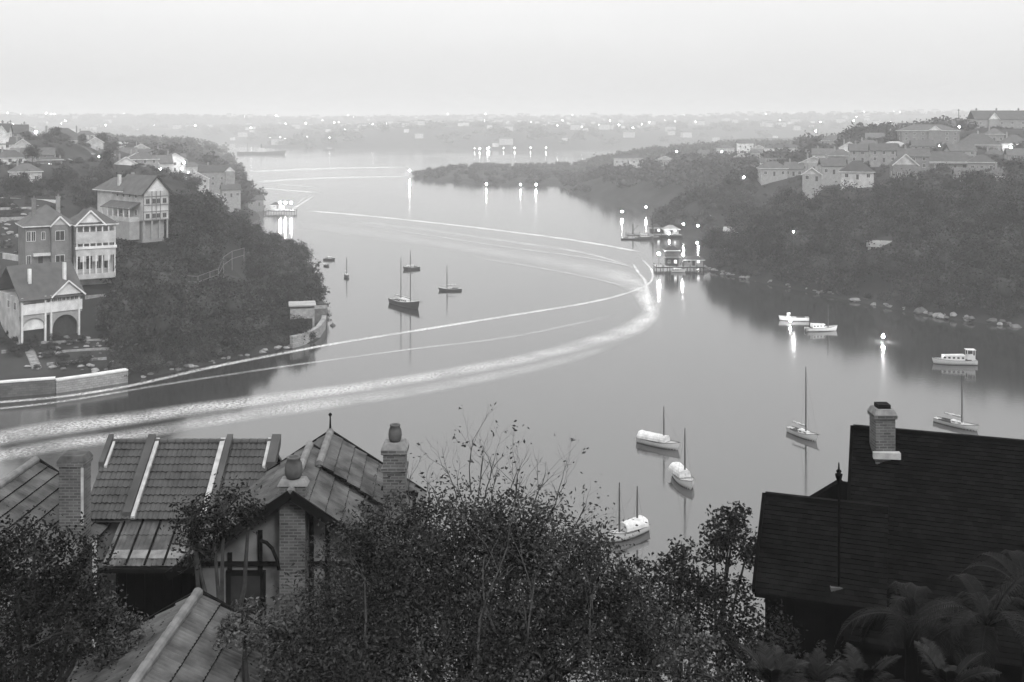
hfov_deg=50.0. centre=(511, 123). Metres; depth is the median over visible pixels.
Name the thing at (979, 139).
house
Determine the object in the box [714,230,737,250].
tree
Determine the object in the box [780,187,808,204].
tree
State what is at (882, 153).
suburban house
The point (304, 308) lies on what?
boathouse
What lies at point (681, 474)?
covered yacht
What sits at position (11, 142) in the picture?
suburban house
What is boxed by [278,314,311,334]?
tree
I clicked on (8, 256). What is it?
garden wall
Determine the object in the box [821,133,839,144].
crest house
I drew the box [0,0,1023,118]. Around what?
sky
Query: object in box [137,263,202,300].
tree
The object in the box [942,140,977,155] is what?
suburban house
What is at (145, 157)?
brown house
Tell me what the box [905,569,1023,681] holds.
palm tree
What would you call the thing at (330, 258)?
dinghy
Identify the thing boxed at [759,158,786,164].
white row house
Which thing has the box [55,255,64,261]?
window
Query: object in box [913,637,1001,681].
dwarf palm
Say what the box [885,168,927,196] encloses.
tree
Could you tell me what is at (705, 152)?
suburban house
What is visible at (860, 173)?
hipped house
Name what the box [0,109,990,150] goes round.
shore wood
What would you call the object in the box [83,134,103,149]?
hillside cottage
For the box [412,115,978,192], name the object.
peninsula wood
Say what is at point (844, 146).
crest cottage
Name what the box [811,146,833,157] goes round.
garden house
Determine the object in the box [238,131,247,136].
house
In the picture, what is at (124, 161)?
cottage
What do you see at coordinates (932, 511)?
slate house
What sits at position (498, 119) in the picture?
house
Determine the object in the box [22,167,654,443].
wake foam
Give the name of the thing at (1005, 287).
tree
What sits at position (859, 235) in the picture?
tree
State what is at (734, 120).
house
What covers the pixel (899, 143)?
pale house
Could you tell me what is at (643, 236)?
slipped boat
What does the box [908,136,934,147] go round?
suburban house
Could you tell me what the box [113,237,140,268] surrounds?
tree
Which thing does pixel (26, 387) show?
sea wall
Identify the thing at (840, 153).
suburban house
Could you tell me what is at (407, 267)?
motor launch
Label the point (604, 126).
house
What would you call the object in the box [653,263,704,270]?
ferry wharf
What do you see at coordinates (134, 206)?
gabled house
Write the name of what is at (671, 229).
boatyard shed
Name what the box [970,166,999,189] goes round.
tree
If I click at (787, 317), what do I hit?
open launch
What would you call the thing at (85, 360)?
garden shrub
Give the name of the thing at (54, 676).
garden shrub
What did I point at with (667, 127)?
house
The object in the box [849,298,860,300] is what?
boulder
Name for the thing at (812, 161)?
suburban house
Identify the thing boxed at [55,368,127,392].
sea wall
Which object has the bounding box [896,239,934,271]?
tree
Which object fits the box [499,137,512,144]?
house
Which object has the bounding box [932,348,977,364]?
motor cruiser
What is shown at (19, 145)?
gabled cottage
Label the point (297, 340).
sea wall
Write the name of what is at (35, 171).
roadside house
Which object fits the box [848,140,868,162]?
suburban house
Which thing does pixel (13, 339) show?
garden shrub
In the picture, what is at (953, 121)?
suburban house
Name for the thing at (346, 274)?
cutter
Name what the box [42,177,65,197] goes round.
tree
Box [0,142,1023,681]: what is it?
water
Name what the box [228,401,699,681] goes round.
garden tree
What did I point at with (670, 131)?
house
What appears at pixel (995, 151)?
suburban house
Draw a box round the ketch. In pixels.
[388,250,418,308]
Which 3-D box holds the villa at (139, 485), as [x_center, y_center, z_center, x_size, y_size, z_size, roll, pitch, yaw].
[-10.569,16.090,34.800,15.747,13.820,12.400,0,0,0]
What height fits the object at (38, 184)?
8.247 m
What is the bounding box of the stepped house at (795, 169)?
[784,159,803,177]
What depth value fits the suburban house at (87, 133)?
817.50 m
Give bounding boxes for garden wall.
[0,207,30,209]
[0,216,25,221]
[3,253,17,260]
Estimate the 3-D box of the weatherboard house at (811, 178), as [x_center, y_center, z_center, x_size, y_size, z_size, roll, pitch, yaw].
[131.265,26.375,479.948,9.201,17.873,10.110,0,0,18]
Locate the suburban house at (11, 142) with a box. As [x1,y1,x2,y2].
[6,137,20,149]
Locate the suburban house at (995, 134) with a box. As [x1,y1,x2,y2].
[984,125,1004,140]
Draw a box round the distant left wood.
[28,132,267,203]
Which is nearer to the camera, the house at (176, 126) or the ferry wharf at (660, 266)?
the ferry wharf at (660, 266)
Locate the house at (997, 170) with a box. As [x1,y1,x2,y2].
[984,162,1008,180]
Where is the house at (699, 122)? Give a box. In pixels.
[695,120,704,124]
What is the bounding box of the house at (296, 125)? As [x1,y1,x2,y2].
[291,123,299,128]
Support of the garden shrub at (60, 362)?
on the ground
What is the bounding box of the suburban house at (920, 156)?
[896,145,930,172]
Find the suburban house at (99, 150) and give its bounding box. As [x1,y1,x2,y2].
[96,147,114,157]
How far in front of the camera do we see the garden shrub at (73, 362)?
233.62 m
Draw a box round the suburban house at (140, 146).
[135,141,149,148]
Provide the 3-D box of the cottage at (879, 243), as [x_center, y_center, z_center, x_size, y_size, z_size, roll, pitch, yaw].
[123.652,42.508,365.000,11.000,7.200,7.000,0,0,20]
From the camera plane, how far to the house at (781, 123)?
3044.72 m
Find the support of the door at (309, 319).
in the boathouse
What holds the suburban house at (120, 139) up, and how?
on the ground
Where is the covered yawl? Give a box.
[608,482,649,542]
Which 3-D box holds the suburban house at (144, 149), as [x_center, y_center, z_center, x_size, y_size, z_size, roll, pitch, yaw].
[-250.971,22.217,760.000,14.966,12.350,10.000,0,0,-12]
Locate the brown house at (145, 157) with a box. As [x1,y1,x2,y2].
[129,148,158,167]
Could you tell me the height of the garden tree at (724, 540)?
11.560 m
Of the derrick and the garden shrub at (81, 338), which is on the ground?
the garden shrub at (81, 338)
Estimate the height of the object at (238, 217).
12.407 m
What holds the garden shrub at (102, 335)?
on the ground
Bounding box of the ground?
[0,113,1023,381]
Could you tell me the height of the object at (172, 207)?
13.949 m
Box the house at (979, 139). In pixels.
[955,131,1001,150]
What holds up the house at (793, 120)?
on the ground
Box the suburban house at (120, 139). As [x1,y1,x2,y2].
[111,135,129,146]
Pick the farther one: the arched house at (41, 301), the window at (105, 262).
the window at (105, 262)
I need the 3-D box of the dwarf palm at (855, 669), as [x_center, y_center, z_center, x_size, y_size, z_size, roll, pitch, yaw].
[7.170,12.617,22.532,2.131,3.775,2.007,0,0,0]
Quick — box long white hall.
[764,143,799,152]
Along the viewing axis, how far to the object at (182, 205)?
348.86 m
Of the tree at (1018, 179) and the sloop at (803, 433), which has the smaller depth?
the sloop at (803, 433)
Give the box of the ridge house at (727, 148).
[716,144,734,153]
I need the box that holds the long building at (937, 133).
[895,124,960,143]
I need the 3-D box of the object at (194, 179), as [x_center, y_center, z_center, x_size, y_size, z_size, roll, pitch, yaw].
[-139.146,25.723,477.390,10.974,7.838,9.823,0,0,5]
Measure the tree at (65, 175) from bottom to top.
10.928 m
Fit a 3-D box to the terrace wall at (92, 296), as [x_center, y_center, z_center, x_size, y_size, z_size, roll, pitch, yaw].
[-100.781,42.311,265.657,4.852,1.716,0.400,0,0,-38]
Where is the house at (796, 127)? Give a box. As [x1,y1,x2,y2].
[793,125,800,129]
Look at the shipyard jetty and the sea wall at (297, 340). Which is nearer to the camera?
the sea wall at (297, 340)
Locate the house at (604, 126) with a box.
[599,123,609,129]
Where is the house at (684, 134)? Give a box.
[681,131,691,137]
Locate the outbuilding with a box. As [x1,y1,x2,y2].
[54,587,320,681]
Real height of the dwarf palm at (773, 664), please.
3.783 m
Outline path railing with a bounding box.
[183,248,242,281]
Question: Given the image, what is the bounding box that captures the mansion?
[966,108,1023,128]
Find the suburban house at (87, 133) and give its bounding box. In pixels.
[78,129,96,138]
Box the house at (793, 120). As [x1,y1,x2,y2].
[791,118,799,122]
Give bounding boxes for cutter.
[344,257,348,277]
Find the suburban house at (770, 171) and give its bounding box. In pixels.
[756,158,788,184]
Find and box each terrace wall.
[41,338,107,343]
[47,357,106,365]
[54,347,108,352]
[85,294,105,299]
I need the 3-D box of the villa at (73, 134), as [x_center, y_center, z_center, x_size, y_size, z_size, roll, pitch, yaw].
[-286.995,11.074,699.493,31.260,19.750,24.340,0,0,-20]
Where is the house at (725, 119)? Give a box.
[722,117,729,121]
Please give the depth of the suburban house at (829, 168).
495.81 m
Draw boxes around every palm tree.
[833,581,976,681]
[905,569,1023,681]
[960,549,1023,681]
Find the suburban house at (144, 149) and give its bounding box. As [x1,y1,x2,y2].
[138,147,160,153]
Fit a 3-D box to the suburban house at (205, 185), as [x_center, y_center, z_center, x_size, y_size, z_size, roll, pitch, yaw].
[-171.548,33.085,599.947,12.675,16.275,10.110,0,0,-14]
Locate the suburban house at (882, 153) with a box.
[868,140,897,166]
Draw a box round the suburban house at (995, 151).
[985,146,1002,154]
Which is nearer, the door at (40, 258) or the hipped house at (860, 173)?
the door at (40, 258)
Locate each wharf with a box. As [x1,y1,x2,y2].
[263,209,296,213]
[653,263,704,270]
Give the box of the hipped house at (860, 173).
[839,156,874,189]
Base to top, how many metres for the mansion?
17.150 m
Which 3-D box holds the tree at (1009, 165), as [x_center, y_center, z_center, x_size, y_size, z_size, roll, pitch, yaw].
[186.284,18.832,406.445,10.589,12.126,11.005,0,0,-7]
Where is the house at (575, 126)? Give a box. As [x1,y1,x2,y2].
[570,123,580,129]
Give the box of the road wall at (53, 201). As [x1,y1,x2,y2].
[0,197,55,202]
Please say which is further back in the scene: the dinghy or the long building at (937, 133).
the long building at (937, 133)
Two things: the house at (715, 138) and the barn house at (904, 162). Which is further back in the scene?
the house at (715, 138)
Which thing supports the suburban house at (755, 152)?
on the ground
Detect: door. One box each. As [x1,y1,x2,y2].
[38,256,42,262]
[293,318,311,328]
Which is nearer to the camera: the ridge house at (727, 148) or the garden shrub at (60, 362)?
the garden shrub at (60, 362)
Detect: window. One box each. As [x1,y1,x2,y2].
[27,231,30,241]
[27,255,30,263]
[31,231,35,240]
[41,232,44,239]
[55,230,64,240]
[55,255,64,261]
[78,258,82,269]
[86,258,91,268]
[97,257,100,268]
[104,260,109,267]
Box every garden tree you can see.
[0,502,125,681]
[159,472,267,609]
[210,582,341,681]
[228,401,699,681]
[615,534,764,681]
[694,500,756,680]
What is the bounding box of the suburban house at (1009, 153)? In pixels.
[1003,145,1023,160]
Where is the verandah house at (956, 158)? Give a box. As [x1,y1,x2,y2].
[929,148,971,168]
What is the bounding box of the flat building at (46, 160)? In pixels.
[35,156,63,163]
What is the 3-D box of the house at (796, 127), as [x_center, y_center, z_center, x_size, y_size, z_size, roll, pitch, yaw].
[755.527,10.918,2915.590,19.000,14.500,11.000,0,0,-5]
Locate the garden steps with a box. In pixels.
[25,347,41,368]
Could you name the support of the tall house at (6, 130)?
on the ground
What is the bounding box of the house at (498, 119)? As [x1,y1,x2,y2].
[494,118,502,123]
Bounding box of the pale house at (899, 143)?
[886,141,908,146]
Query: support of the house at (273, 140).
on the ground
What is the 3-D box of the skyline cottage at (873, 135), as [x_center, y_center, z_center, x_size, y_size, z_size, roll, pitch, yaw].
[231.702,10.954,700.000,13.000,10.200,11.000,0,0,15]
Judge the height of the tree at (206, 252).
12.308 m
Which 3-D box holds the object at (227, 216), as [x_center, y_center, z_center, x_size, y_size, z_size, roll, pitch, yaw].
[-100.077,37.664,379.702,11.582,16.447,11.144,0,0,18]
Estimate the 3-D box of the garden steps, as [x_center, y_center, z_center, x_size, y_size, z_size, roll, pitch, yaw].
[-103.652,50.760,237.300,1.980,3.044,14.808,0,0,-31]
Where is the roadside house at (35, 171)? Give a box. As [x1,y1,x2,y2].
[8,159,43,182]
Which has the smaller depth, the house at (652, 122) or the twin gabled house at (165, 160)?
the twin gabled house at (165, 160)
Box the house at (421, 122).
[417,120,424,124]
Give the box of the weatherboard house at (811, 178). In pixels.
[801,163,822,199]
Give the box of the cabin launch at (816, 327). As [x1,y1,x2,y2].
[804,313,836,331]
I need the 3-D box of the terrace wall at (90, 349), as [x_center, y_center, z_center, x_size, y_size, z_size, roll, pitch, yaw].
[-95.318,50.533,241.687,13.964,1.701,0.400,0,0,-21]
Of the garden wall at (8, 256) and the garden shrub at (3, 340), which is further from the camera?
the garden wall at (8, 256)
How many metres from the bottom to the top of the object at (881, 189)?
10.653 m
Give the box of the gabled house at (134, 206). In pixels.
[92,172,173,242]
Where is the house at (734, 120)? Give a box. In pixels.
[731,118,737,122]
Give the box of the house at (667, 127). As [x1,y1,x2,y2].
[665,125,675,131]
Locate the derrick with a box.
[652,216,657,233]
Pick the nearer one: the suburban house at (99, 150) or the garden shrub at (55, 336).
the garden shrub at (55, 336)
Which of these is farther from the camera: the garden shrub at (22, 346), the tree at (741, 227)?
the tree at (741, 227)
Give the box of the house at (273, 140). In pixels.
[271,138,283,144]
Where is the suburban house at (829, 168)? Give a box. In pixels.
[817,154,846,189]
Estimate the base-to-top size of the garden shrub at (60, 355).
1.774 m
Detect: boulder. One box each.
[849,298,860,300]
[914,307,925,313]
[932,312,943,317]
[986,318,996,321]
[1009,324,1021,327]
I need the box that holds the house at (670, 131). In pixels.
[667,129,674,134]
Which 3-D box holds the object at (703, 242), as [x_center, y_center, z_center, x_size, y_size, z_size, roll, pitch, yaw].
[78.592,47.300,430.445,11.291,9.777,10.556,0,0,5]
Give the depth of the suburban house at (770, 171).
555.51 m
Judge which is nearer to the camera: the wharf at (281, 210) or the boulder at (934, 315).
the boulder at (934, 315)
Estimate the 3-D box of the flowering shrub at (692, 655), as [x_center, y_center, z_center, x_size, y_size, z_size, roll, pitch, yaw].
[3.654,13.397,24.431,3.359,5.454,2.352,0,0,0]
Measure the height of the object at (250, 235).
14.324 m
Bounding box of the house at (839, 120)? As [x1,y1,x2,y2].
[836,118,844,122]
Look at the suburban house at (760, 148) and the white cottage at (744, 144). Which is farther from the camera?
the white cottage at (744, 144)
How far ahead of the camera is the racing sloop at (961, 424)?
198.55 m
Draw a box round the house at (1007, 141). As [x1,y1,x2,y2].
[998,132,1023,150]
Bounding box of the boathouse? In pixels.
[288,301,315,328]
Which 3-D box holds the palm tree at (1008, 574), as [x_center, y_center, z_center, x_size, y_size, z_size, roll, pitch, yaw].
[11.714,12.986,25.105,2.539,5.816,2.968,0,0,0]
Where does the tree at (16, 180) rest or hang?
on the ground
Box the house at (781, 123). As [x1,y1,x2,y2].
[776,121,785,126]
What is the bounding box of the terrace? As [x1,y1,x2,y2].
[314,305,326,325]
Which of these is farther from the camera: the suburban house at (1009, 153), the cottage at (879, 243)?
the suburban house at (1009, 153)
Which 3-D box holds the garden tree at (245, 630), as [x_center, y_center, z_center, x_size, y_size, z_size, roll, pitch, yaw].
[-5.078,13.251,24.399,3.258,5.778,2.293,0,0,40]
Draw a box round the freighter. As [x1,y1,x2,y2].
[237,143,285,154]
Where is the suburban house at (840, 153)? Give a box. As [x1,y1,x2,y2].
[827,146,848,159]
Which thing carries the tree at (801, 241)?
on the ground
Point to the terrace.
(320, 310)
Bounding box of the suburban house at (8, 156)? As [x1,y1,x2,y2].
[0,146,26,164]
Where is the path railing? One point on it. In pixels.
(219, 266)
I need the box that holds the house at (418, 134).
[415,132,423,137]
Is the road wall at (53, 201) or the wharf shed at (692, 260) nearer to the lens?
the road wall at (53, 201)
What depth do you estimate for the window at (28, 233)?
261.35 m
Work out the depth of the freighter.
1934.99 m
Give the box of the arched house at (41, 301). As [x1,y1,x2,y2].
[0,261,85,344]
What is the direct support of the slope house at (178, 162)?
on the ground
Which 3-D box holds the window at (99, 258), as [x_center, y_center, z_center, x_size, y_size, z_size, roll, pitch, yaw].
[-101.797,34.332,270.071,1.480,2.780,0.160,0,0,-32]
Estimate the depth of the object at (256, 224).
415.05 m
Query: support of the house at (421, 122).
on the ground
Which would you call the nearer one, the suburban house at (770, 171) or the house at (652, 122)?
the suburban house at (770, 171)
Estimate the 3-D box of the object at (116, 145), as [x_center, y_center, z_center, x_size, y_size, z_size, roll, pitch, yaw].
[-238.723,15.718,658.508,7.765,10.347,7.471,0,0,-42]
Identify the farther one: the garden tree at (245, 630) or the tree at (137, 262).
the tree at (137, 262)
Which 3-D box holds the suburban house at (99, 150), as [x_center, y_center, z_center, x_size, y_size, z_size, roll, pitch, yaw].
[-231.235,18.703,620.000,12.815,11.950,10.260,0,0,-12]
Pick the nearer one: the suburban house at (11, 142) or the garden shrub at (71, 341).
the garden shrub at (71, 341)
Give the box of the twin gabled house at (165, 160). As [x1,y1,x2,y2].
[150,152,173,172]
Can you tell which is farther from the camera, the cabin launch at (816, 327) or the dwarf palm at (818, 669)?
the cabin launch at (816, 327)
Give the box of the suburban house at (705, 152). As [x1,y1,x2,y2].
[697,149,710,157]
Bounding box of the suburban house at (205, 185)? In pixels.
[191,169,209,195]
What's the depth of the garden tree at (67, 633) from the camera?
23.79 m
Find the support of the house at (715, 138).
on the ground
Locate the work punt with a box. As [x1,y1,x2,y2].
[621,237,637,239]
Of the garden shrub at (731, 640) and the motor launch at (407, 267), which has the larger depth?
the motor launch at (407, 267)
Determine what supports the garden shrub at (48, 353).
on the ground
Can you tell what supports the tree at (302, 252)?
on the ground
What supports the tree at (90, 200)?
on the ground
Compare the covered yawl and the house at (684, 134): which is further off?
the house at (684, 134)
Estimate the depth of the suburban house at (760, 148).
955.86 m
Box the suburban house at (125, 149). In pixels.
[118,145,137,153]
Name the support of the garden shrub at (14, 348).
on the ground
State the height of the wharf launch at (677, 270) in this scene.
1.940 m
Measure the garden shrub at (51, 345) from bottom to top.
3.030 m
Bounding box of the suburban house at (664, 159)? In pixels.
[656,154,672,165]
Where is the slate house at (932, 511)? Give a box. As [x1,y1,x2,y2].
[752,402,1023,681]
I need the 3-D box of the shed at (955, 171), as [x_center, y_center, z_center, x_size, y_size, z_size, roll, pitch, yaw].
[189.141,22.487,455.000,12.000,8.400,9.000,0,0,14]
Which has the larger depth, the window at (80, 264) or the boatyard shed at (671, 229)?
the boatyard shed at (671, 229)
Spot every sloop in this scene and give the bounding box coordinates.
[438,270,461,290]
[786,367,819,440]
[933,374,978,430]
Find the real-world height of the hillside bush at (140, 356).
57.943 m
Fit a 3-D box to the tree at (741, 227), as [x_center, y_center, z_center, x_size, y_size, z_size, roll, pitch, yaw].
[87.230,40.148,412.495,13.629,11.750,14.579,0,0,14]
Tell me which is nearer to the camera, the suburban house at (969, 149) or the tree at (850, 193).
the tree at (850, 193)
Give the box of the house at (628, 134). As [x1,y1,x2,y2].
[623,131,634,137]
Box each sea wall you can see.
[0,376,54,397]
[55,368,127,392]
[290,299,326,347]
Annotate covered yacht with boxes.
[636,406,679,449]
[668,428,693,489]
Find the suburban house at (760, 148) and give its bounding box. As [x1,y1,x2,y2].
[752,143,763,152]
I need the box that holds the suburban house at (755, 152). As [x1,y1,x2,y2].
[748,148,761,157]
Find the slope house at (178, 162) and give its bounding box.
[167,151,186,173]
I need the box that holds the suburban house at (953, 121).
[936,120,955,127]
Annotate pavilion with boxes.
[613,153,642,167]
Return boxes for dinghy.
[323,256,334,259]
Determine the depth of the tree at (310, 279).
334.12 m
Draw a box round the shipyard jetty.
[625,232,682,237]
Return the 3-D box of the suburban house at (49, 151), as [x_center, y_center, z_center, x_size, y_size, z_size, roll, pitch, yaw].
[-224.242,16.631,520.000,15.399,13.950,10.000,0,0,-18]
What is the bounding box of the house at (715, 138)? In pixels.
[712,136,719,141]
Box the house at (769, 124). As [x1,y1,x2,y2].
[766,122,772,126]
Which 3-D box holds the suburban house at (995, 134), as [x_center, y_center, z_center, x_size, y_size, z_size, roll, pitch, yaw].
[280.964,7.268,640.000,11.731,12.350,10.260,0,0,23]
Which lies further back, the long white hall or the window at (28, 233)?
the long white hall
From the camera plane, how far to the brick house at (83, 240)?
266.14 m
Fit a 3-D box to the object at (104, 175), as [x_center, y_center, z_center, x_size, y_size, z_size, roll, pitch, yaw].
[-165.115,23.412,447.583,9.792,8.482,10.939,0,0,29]
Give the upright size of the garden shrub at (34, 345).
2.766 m
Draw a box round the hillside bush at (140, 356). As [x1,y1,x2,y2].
[0,124,1023,377]
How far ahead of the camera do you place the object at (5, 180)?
410.75 m
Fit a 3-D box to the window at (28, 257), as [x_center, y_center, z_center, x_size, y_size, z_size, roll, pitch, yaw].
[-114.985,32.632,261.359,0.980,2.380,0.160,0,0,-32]
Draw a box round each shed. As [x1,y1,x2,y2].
[248,195,264,210]
[648,224,661,233]
[661,225,679,233]
[681,256,704,265]
[952,167,984,181]
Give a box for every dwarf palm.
[737,640,809,681]
[791,647,843,681]
[825,642,905,681]
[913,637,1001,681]
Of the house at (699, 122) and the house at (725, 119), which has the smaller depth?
the house at (699, 122)
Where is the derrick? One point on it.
(653, 225)
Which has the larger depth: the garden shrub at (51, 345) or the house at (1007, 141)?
the house at (1007, 141)
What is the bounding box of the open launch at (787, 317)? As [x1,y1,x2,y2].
[779,312,809,320]
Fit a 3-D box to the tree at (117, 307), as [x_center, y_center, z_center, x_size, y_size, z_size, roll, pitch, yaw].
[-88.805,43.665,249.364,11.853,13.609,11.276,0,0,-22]
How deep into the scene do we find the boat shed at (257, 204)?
685.88 m
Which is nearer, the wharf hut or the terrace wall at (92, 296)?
the terrace wall at (92, 296)
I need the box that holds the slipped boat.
[635,234,653,238]
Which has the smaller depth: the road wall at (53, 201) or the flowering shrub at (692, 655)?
the flowering shrub at (692, 655)
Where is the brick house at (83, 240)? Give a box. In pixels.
[15,194,118,284]
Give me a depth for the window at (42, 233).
263.08 m
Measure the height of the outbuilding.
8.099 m
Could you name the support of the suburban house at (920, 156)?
on the ground
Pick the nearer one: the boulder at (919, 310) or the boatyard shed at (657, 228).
the boulder at (919, 310)
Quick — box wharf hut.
[663,245,681,265]
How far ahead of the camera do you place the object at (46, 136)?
660.13 m
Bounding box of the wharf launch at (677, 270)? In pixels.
[670,268,685,272]
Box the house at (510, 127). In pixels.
[505,125,512,130]
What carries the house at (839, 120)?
on the ground
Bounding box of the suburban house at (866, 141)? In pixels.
[858,137,875,143]
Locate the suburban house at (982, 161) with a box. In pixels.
[966,151,996,169]
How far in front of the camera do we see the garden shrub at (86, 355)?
236.56 m
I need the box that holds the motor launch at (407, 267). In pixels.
[403,265,419,269]
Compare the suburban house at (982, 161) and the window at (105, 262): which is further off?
the suburban house at (982, 161)
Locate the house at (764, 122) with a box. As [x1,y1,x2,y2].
[762,120,772,125]
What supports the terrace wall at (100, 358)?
on the ground
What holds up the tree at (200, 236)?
on the ground
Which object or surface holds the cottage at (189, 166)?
on the ground
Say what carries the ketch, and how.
on the water
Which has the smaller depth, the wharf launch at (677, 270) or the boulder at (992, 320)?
the boulder at (992, 320)
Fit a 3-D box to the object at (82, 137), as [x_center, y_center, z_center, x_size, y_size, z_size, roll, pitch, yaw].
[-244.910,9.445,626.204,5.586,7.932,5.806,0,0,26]
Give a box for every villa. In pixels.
[0,413,426,681]
[44,125,87,143]
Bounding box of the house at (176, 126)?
[173,124,180,128]
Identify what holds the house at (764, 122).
on the ground
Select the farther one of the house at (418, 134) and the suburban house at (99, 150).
the house at (418, 134)
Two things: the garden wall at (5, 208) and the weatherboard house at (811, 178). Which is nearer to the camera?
the garden wall at (5, 208)
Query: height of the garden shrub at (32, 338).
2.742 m
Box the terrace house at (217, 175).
[198,163,235,193]
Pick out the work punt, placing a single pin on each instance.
(625, 238)
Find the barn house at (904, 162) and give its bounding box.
[888,153,919,181]
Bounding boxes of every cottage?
[7,121,28,138]
[9,137,32,151]
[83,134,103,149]
[114,153,137,164]
[185,160,198,173]
[219,181,241,211]
[736,139,753,153]
[838,140,852,151]
[864,133,884,139]
[866,240,890,249]
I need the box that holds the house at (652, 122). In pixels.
[647,120,655,124]
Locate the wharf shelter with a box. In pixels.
[270,202,286,208]
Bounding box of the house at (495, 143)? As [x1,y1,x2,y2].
[492,141,498,146]
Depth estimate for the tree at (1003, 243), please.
316.80 m
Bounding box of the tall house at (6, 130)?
[0,120,12,149]
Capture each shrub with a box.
[0,336,10,344]
[5,344,20,355]
[10,336,18,343]
[13,558,96,681]
[15,351,23,356]
[18,341,30,352]
[23,334,38,341]
[27,340,41,350]
[40,349,54,356]
[44,340,58,349]
[47,332,63,340]
[53,358,69,366]
[55,352,64,358]
[64,338,76,343]
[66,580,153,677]
[68,358,80,366]
[77,335,86,341]
[77,352,93,358]
[83,357,91,363]
[97,332,108,338]
[606,596,753,681]
[691,595,869,681]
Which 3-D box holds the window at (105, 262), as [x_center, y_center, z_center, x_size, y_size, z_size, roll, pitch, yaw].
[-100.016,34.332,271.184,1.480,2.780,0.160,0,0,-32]
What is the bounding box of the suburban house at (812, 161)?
[799,153,818,172]
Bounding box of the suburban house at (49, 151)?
[20,144,56,161]

